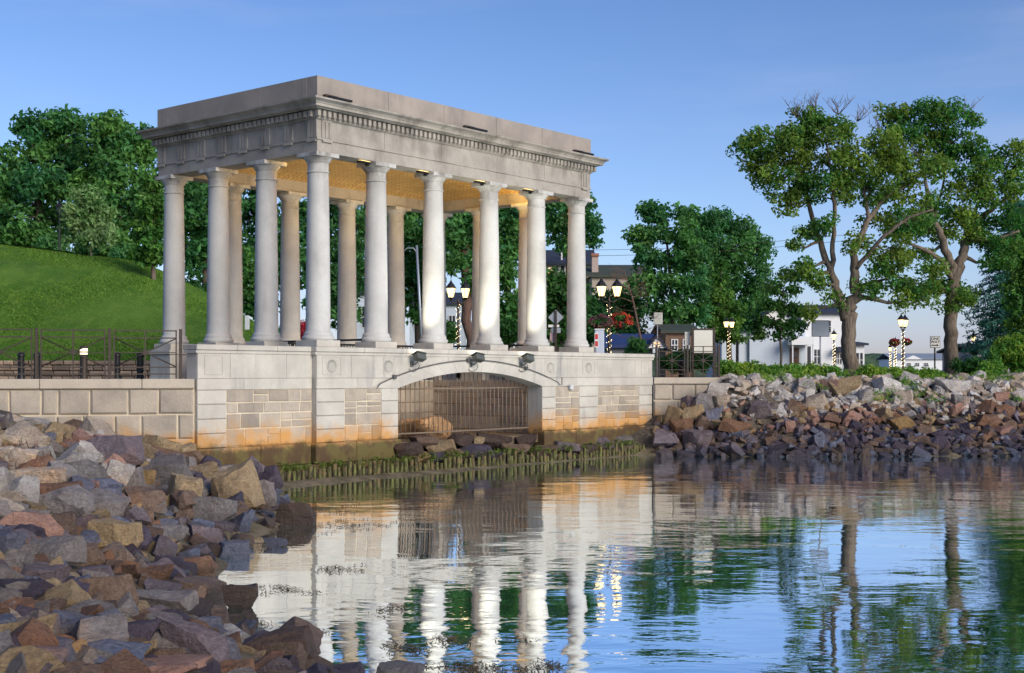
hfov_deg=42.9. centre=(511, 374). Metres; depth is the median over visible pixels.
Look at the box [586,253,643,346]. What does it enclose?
green roof house
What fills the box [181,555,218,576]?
rock
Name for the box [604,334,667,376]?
blue roof shed
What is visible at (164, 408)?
granite wall
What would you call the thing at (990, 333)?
conifer
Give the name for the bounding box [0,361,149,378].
retaining wall
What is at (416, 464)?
timber pile
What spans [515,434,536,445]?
footing stone
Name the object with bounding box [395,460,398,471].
timber pile
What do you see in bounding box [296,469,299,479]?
timber pile
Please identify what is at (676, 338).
house
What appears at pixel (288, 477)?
timber pile
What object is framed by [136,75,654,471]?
stone portico
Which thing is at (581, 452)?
timber pile
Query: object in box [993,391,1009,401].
rock
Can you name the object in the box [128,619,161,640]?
rock
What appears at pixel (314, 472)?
timber pile
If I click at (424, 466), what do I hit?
timber pile
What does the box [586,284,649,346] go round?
street tree
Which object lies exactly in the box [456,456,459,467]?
timber pile
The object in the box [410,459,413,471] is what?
timber pile
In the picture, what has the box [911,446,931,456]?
rock
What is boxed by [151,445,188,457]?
rock
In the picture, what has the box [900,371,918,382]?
rock
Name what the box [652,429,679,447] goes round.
rock
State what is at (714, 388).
rock
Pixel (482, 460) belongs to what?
timber pile
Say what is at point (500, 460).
timber pile
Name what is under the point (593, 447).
footing stone
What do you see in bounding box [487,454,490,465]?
timber pile
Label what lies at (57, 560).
rock
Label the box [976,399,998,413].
rock
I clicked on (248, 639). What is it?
rock
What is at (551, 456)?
timber pile
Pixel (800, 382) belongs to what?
rock
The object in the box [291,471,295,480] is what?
timber pile
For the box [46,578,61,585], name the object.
rock
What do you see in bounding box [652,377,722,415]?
granite wall
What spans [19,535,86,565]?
rock
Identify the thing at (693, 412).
rock
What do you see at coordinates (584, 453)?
timber pile
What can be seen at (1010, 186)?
oak tree
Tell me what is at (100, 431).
rock
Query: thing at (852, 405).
rock
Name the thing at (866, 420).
rock
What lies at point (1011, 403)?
rock
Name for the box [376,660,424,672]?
rock
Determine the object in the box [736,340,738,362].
dark post
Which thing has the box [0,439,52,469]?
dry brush
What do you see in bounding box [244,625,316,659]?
rock
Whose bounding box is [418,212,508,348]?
grove tree
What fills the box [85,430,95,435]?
rock
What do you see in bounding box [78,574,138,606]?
rock
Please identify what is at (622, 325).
flower basket
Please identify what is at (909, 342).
flower basket
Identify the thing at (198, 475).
rock
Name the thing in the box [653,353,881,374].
hills
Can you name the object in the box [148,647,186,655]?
rock
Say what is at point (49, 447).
rock
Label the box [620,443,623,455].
timber pile
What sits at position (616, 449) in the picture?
timber pile
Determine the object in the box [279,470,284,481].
timber pile
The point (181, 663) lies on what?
rock
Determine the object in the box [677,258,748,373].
young tree
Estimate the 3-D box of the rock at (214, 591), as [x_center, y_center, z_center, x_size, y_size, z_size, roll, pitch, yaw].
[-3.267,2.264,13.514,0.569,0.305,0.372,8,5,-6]
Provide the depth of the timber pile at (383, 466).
30.02 m
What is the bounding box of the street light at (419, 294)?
[404,245,421,336]
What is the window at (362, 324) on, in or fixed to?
in the white street house at (360, 329)
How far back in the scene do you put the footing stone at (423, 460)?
31.38 m
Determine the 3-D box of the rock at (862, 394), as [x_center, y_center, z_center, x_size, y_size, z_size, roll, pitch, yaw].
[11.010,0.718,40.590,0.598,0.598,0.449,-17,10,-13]
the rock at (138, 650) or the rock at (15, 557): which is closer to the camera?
the rock at (138, 650)
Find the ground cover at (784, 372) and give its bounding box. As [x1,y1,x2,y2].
[721,367,1022,403]
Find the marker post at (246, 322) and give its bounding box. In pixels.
[245,315,248,329]
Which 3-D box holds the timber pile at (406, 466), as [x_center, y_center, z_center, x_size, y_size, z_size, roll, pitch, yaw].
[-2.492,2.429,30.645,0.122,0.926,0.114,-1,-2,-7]
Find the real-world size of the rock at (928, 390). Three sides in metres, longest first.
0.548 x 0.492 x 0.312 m
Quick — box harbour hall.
[876,353,941,370]
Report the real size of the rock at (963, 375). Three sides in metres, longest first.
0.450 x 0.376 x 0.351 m
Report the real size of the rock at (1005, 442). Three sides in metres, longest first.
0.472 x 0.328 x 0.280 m
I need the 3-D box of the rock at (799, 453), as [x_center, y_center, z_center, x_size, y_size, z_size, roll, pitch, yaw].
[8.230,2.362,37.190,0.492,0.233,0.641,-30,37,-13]
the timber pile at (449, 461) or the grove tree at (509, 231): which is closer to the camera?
the timber pile at (449, 461)
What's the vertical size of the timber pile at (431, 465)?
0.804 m
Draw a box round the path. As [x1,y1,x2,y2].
[0,243,206,292]
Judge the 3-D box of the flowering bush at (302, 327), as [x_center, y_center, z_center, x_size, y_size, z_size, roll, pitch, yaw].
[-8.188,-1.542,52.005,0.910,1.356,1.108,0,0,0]
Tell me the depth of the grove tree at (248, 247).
76.81 m
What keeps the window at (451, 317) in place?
in the pale blue house at (451, 312)
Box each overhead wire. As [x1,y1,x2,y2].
[563,235,840,250]
[599,240,845,255]
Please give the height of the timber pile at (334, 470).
0.888 m
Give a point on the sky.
(660, 90)
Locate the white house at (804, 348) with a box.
[706,305,868,376]
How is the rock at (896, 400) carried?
on the ground at (644, 435)
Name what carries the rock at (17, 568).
on the ground at (644, 435)
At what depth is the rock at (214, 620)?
10.49 m
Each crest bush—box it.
[31,232,74,251]
[72,244,108,255]
[108,242,136,258]
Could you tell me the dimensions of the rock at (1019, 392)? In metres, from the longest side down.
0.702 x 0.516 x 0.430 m
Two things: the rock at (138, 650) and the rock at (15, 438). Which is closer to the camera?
the rock at (138, 650)
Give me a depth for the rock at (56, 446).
20.62 m
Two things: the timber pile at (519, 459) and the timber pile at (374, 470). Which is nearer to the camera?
the timber pile at (374, 470)
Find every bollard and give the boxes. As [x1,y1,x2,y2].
[17,352,25,378]
[33,352,39,378]
[79,346,87,378]
[115,353,120,378]
[136,353,143,380]
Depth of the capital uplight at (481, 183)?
34.19 m
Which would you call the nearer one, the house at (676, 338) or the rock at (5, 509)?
the rock at (5, 509)
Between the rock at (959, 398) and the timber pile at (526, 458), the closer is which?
the timber pile at (526, 458)
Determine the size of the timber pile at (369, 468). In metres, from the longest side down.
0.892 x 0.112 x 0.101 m
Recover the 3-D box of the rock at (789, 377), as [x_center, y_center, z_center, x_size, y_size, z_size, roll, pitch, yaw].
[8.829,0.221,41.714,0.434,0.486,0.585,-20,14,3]
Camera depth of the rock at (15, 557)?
11.89 m
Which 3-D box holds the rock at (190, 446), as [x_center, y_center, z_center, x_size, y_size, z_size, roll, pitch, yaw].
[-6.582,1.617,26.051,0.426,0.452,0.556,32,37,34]
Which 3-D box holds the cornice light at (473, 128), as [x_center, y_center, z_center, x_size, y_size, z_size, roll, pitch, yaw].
[-0.945,-6.335,33.575,0.250,0.100,0.700,0,0,40]
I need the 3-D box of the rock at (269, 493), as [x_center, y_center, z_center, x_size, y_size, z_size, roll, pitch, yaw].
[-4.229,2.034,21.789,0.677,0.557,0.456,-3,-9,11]
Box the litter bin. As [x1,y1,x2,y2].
[678,358,685,376]
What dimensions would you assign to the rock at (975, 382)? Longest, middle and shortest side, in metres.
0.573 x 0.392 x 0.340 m
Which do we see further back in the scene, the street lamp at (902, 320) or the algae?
the street lamp at (902, 320)
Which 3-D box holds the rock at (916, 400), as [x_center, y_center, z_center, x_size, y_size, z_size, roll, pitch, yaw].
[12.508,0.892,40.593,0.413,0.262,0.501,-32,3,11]
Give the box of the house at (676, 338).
[650,324,696,376]
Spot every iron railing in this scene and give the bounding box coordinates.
[0,328,181,378]
[655,345,719,376]
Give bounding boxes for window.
[361,306,363,327]
[449,315,455,327]
[653,341,660,347]
[671,339,677,350]
[814,349,818,363]
[835,353,841,363]
[860,352,862,365]
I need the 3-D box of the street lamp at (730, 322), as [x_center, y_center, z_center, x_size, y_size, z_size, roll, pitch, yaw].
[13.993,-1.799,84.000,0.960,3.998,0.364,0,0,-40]
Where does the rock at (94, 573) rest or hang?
on the ground at (644, 435)
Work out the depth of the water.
15.87 m
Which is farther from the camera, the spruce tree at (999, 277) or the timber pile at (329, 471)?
the spruce tree at (999, 277)
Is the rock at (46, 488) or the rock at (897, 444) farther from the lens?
the rock at (897, 444)
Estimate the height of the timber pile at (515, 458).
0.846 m
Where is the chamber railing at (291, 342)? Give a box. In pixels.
[281,339,522,379]
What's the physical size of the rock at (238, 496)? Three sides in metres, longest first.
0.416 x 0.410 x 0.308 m
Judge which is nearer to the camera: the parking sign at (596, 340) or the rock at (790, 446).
the rock at (790, 446)
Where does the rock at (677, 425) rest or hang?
on the ground at (644, 435)
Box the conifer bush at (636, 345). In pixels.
[623,335,648,353]
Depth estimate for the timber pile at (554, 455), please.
35.02 m
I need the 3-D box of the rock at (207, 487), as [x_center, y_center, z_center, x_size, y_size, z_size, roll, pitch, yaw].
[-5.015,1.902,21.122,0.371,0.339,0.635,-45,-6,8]
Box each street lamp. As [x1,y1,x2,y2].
[56,199,62,250]
[446,278,470,379]
[596,275,622,352]
[723,317,734,360]
[831,330,836,365]
[888,345,891,365]
[897,314,908,368]
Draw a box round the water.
[208,455,1023,672]
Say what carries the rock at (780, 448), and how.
on the ground at (644, 435)
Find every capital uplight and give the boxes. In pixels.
[357,160,370,165]
[416,170,428,175]
[474,180,485,185]
[522,189,533,193]
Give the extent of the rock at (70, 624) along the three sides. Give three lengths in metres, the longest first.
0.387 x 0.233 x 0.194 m
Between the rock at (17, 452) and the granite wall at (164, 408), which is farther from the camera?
the granite wall at (164, 408)
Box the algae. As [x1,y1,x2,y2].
[277,439,637,472]
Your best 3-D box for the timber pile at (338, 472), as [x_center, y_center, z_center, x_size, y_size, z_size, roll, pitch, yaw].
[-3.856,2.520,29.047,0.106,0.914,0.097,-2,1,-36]
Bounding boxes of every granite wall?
[0,379,193,444]
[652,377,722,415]
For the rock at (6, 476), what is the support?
on the ground at (644, 435)
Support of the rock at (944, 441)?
on the ground at (644, 435)
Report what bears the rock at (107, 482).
on the ground at (644, 435)
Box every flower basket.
[587,313,613,330]
[611,312,634,329]
[888,338,900,346]
[901,338,912,345]
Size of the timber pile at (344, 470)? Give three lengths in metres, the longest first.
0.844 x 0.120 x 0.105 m
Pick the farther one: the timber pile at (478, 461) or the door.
the door
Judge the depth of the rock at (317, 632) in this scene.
10.53 m
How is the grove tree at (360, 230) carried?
on the ground at (644, 435)
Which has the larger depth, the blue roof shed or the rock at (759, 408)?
the blue roof shed
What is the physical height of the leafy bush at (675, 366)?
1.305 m
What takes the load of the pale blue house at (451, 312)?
on the ground at (644, 435)
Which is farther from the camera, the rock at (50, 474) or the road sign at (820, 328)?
the road sign at (820, 328)
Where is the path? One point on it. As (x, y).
(64, 251)
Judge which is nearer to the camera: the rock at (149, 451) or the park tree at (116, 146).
the rock at (149, 451)
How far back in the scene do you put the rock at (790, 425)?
38.55 m
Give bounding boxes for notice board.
[692,327,714,376]
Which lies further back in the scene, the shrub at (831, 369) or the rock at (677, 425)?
the shrub at (831, 369)
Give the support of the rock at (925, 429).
on the ground at (644, 435)
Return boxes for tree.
[0,103,93,246]
[69,109,163,256]
[124,170,163,279]
[158,181,250,291]
[241,189,301,319]
[299,197,387,329]
[387,212,449,342]
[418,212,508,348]
[498,207,518,350]
[545,191,606,343]
[546,266,591,351]
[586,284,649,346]
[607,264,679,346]
[621,199,719,327]
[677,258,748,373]
[688,205,779,359]
[725,89,956,375]
[739,265,807,364]
[868,95,1023,374]
[957,199,1023,372]
[998,223,1023,337]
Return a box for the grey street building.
[936,344,1008,372]
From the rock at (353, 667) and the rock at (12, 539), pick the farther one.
the rock at (12, 539)
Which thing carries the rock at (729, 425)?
on the ground at (644, 435)
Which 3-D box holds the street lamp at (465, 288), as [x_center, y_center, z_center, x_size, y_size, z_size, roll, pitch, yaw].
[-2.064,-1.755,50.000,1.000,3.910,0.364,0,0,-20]
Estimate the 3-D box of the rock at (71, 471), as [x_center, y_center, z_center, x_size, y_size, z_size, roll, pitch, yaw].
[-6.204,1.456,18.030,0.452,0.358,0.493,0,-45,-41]
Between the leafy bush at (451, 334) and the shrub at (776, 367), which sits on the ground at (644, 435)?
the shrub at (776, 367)
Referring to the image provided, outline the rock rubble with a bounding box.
[0,371,1023,672]
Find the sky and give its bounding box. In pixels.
[0,0,1023,353]
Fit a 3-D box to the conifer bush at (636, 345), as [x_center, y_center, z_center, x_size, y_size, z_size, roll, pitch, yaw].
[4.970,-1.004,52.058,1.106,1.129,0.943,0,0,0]
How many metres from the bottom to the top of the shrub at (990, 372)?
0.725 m
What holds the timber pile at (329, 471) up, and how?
in the water
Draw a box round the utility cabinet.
[594,329,604,352]
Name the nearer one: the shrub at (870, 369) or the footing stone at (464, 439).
the footing stone at (464, 439)
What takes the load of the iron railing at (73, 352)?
on the granite wall at (164, 408)
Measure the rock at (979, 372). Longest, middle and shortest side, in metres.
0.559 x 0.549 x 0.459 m
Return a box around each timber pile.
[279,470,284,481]
[286,470,290,480]
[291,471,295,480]
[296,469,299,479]
[301,470,304,479]
[308,465,312,478]
[313,466,315,478]
[318,468,321,478]
[321,466,325,477]
[327,466,331,476]
[332,464,336,476]
[337,467,340,476]
[342,465,346,475]
[347,462,351,475]
[352,464,355,475]
[357,460,361,475]
[362,466,365,474]
[368,462,371,474]
[372,461,376,474]
[376,464,380,473]
[382,460,385,473]
[386,459,388,472]
[390,463,393,472]
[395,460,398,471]
[400,462,403,471]
[404,458,407,471]
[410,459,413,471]
[414,457,417,470]
[418,462,421,470]
[423,463,426,470]
[426,459,429,469]
[430,461,433,469]
[443,458,447,468]
[447,457,451,468]
[452,457,455,467]
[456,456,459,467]
[458,455,462,467]
[468,458,472,466]
[477,457,480,466]
[480,454,483,466]
[484,456,486,465]
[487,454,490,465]
[492,457,495,465]
[499,455,502,464]
[502,452,505,464]
[507,450,510,464]
[513,451,516,463]
[517,454,520,463]
[520,451,524,462]
[525,455,528,462]
[529,453,532,462]
[535,452,538,461]
[543,451,546,461]
[549,452,552,461]
[553,450,556,460]
[579,446,582,458]
[583,448,585,458]
[599,447,601,457]
[615,444,617,455]
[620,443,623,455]
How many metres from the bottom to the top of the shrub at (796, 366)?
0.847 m
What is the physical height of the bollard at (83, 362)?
0.963 m
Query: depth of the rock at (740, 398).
39.20 m
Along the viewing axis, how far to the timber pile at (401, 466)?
30.51 m
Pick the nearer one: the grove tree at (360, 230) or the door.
the grove tree at (360, 230)
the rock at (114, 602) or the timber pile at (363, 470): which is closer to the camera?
the rock at (114, 602)
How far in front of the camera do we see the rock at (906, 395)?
40.39 m
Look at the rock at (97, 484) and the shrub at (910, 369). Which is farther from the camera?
the shrub at (910, 369)
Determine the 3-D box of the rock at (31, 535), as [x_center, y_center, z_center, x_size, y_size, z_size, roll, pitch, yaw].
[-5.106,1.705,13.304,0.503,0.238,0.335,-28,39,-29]
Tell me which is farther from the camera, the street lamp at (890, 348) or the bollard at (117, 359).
the street lamp at (890, 348)
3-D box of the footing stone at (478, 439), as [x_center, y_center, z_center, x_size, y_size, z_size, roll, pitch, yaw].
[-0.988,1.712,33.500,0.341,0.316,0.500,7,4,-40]
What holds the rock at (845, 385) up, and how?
on the ground at (644, 435)
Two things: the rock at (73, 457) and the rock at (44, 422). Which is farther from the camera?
the rock at (44, 422)
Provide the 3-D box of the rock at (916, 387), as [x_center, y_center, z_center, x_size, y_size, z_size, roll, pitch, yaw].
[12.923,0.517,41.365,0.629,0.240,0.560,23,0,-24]
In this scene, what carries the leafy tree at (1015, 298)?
on the ground at (644, 435)
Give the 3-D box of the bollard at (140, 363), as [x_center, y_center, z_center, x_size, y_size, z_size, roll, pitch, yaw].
[-9.850,-0.202,34.500,0.240,0.803,0.236,0,0,0]
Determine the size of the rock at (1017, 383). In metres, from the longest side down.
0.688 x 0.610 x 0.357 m
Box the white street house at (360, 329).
[356,286,363,341]
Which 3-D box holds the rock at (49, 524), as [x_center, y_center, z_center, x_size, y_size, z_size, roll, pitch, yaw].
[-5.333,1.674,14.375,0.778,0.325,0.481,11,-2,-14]
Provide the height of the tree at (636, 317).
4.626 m
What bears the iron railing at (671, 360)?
on the granite wall at (671, 391)
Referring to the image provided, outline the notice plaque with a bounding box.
[685,332,689,344]
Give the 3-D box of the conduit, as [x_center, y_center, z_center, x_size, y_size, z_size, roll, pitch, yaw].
[-0.916,-0.042,33.519,0.065,0.747,7.135,0,0,40]
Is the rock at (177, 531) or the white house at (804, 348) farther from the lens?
the white house at (804, 348)
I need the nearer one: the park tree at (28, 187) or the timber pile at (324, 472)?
the timber pile at (324, 472)
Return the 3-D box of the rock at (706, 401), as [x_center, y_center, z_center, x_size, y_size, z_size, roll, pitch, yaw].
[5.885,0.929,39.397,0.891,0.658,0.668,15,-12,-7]
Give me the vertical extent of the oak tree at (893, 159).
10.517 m
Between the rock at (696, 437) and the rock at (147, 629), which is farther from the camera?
the rock at (696, 437)
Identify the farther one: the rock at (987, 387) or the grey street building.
the grey street building
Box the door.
[790,348,798,363]
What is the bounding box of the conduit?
[377,358,560,387]
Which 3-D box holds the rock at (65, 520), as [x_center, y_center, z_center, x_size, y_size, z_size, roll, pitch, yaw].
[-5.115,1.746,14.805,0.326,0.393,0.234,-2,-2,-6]
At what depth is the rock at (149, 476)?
19.77 m
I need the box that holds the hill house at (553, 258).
[546,250,594,351]
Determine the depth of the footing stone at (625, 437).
38.53 m
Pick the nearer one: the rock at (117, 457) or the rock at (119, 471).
the rock at (119, 471)
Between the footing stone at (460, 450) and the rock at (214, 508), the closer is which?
the rock at (214, 508)
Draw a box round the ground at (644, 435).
[0,375,1022,672]
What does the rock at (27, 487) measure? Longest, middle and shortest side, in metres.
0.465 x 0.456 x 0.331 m
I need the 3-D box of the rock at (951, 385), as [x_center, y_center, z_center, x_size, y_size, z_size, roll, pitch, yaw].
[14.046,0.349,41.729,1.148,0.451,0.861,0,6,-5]
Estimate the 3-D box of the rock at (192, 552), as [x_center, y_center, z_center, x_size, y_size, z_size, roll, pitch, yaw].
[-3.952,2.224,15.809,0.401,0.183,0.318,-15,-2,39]
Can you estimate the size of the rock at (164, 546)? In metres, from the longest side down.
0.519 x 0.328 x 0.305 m
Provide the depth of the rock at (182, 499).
18.76 m
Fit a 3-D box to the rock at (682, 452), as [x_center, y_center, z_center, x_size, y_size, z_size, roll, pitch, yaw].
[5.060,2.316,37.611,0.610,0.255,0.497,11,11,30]
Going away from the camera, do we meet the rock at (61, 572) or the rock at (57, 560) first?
the rock at (61, 572)
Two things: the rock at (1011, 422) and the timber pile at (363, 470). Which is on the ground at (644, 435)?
the rock at (1011, 422)
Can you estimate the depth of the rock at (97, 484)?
18.17 m
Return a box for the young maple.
[56,183,119,254]
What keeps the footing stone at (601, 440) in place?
on the ground at (644, 435)
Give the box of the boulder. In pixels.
[398,416,452,438]
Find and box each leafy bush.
[446,320,459,344]
[500,317,517,347]
[653,347,717,373]
[947,356,983,373]
[973,356,1007,373]
[986,332,1023,372]
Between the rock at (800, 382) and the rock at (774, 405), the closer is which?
the rock at (774, 405)
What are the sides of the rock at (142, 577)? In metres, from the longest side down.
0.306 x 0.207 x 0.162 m
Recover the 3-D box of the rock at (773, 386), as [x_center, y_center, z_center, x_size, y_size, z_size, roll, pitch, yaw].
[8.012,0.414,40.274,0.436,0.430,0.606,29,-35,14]
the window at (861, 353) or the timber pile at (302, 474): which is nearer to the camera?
the timber pile at (302, 474)
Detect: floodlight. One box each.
[410,350,426,371]
[469,352,484,371]
[519,353,534,371]
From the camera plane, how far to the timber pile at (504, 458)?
33.42 m
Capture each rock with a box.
[0,413,37,429]
[0,414,50,429]
[0,434,20,443]
[0,437,16,446]
[0,446,13,460]
[0,466,14,492]
[0,496,24,511]
[0,500,11,516]
[0,511,64,536]
[0,530,27,551]
[0,613,57,632]
[0,629,13,655]
[2,475,39,502]
[2,547,34,568]
[3,447,38,468]
[4,420,51,447]
[5,651,26,672]
[9,466,66,482]
[10,566,20,572]
[14,524,46,537]
[15,454,54,468]
[15,528,37,540]
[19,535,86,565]
[20,563,71,582]
[26,509,49,513]
[32,645,68,661]
[37,445,55,458]
[37,579,91,607]
[40,481,83,493]
[43,422,75,433]
[43,484,94,512]
[44,432,56,439]
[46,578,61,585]
[47,460,77,481]
[49,440,63,452]
[49,555,63,564]
[51,511,77,534]
[51,663,103,672]
[55,452,101,463]
[60,440,104,463]
[60,615,99,632]
[63,419,82,428]
[63,459,107,479]
[68,434,143,465]
[68,474,94,490]
[70,613,128,641]
[72,428,94,441]
[72,577,89,591]
[78,542,105,566]
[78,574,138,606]
[79,415,115,434]
[82,569,108,576]
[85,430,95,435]
[86,517,142,549]
[87,639,151,663]
[89,478,124,488]
[89,488,130,516]
[90,480,99,487]
[95,429,103,434]
[100,486,122,495]
[101,542,135,560]
[103,454,125,465]
[105,600,118,609]
[106,459,135,490]
[110,516,128,521]
[123,486,166,512]
[127,466,145,486]
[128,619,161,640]
[136,589,198,613]
[137,573,152,587]
[138,526,151,550]
[142,434,181,451]
[142,442,158,458]
[143,469,155,484]
[143,654,213,672]
[144,454,192,481]
[144,508,153,525]
[145,564,174,579]
[147,557,186,576]
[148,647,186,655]
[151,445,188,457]
[151,524,188,543]
[151,534,177,556]
[155,453,179,458]
[156,613,229,661]
[166,536,182,552]
[167,473,202,496]
[169,489,198,509]
[172,576,226,600]
[173,585,206,597]
[178,548,199,556]
[180,442,196,451]
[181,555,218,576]
[183,451,203,464]
[186,456,196,466]
[187,523,222,542]
[187,618,210,628]
[189,461,218,479]
[192,496,237,520]
[194,473,206,480]
[196,616,221,625]
[200,455,221,465]
[202,478,211,495]
[211,459,264,509]
[218,464,233,470]
[218,539,249,557]
[219,658,254,672]
[221,583,258,607]
[223,623,249,642]
[228,491,244,502]
[235,500,248,515]
[235,509,254,532]
[242,633,263,644]
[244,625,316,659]
[247,456,265,472]
[258,465,283,488]
[260,479,276,506]
[263,538,287,546]
[275,502,316,523]
[279,616,323,654]
[333,662,364,672]
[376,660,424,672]
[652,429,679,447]
[655,448,673,458]
[660,425,670,431]
[662,405,683,423]
[669,418,693,432]
[677,449,695,455]
[680,395,695,406]
[680,401,692,408]
[682,404,704,421]
[682,429,712,447]
[693,392,714,410]
[694,415,712,429]
[705,382,729,397]
[705,406,723,420]
[713,394,730,407]
[718,418,752,432]
[728,442,745,456]
[736,396,746,400]
[747,373,760,382]
[747,399,771,417]
[765,379,782,391]
[765,442,787,456]
[769,402,777,409]
[776,404,786,416]
[779,384,789,390]
[780,373,792,384]
[785,420,795,433]
[786,443,795,450]
[787,399,805,413]
[790,392,803,398]
[790,449,807,456]
[796,378,816,393]
[802,388,812,397]
[803,392,830,410]
[805,410,817,418]
[808,445,822,454]
[812,435,824,447]
[815,425,831,433]
[820,379,838,392]
[822,412,839,425]
[828,375,860,395]
[842,410,862,422]
[844,434,859,448]
[848,403,859,408]
[856,387,872,403]
[861,410,877,420]
[862,443,873,449]
[863,417,875,425]
[871,376,901,391]
[874,407,893,419]
[884,373,893,378]
[886,415,914,430]
[887,436,898,444]
[888,396,899,404]
[891,440,909,452]
[892,390,912,404]
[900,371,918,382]
[910,385,924,391]
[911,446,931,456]
[913,396,921,404]
[913,424,932,437]
[914,435,929,445]
[923,387,938,398]
[928,429,954,436]
[929,436,951,449]
[935,379,971,392]
[947,402,964,415]
[951,394,970,405]
[956,373,966,379]
[962,429,977,437]
[968,375,979,379]
[968,379,980,386]
[968,388,980,393]
[973,370,985,378]
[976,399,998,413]
[976,414,1002,428]
[981,427,997,435]
[984,384,996,390]
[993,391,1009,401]
[994,425,1012,434]
[996,404,1014,417]
[1000,420,1016,428]
[1001,438,1012,447]
[1003,372,1023,379]
[1005,399,1016,406]
[1010,380,1023,388]
[1010,388,1023,402]
[1018,402,1023,410]
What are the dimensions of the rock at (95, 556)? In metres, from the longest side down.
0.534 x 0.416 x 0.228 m
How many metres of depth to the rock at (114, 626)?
8.18 m
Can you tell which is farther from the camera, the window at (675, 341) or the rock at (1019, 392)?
the window at (675, 341)
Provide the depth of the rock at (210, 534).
17.15 m
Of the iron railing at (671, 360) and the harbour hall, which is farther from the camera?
the harbour hall
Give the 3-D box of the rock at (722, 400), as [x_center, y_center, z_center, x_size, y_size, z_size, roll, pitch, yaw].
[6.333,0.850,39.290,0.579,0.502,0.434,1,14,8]
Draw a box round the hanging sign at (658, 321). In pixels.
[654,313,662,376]
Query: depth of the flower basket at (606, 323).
46.46 m
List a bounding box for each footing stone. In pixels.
[393,441,423,457]
[404,451,430,464]
[408,435,438,446]
[425,439,456,452]
[430,452,446,462]
[441,449,463,461]
[447,433,473,446]
[457,443,494,459]
[462,453,473,462]
[472,435,484,443]
[476,432,512,447]
[491,452,506,461]
[492,443,530,455]
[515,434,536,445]
[527,445,557,456]
[554,441,581,453]
[582,444,596,453]
[595,437,613,448]
[616,435,633,441]
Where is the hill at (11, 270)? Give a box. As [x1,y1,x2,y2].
[0,246,502,377]
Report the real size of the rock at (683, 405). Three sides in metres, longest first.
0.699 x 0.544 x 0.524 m
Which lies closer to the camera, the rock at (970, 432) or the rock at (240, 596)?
the rock at (240, 596)
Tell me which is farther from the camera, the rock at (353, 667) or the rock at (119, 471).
the rock at (119, 471)
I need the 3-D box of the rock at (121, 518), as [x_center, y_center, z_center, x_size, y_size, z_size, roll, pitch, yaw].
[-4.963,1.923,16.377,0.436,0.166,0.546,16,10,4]
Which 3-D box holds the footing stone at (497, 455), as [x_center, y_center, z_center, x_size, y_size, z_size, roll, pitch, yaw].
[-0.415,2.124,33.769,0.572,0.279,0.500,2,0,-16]
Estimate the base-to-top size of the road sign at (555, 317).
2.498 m
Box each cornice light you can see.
[323,94,352,102]
[463,125,487,131]
[573,149,593,155]
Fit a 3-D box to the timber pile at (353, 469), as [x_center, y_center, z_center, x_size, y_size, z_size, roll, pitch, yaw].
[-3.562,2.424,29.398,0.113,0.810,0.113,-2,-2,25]
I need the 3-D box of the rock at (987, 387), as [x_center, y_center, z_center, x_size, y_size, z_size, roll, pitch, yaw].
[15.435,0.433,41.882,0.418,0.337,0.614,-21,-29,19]
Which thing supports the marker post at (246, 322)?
on the hill at (11, 270)
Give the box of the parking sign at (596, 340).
[595,333,597,352]
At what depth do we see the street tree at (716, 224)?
96.93 m
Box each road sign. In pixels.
[548,310,562,351]
[812,320,828,365]
[930,336,939,369]
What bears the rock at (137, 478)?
on the ground at (644, 435)
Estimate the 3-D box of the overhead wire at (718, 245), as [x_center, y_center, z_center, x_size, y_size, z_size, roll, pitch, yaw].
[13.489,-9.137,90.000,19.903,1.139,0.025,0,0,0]
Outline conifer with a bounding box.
[972,307,1007,372]
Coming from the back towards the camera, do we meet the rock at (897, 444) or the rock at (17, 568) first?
the rock at (897, 444)
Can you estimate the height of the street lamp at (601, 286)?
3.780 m
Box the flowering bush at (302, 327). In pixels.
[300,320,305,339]
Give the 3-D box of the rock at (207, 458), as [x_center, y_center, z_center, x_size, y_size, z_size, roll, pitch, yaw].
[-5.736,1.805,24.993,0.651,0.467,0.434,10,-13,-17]
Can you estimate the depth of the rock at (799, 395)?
40.42 m
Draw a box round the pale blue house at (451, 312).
[409,293,471,349]
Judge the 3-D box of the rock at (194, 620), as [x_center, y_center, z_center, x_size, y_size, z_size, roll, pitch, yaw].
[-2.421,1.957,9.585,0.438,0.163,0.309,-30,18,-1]
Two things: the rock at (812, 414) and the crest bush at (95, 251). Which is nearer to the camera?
the rock at (812, 414)
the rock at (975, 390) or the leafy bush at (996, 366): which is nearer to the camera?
the rock at (975, 390)
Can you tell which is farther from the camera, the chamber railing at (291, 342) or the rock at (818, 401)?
the rock at (818, 401)
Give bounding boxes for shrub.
[712,359,738,375]
[729,361,757,375]
[746,359,770,375]
[767,362,792,375]
[784,362,803,377]
[800,361,824,376]
[819,363,842,376]
[854,364,885,377]
[879,366,904,376]
[902,365,921,376]
[919,365,944,378]
[970,370,996,375]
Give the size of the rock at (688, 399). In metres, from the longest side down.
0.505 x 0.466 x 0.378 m
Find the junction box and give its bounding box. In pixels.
[557,385,573,389]
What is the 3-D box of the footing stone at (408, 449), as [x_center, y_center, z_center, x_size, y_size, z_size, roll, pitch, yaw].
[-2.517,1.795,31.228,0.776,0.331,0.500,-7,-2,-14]
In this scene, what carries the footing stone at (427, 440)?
on the footing stone at (446, 445)
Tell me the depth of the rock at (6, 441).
19.29 m

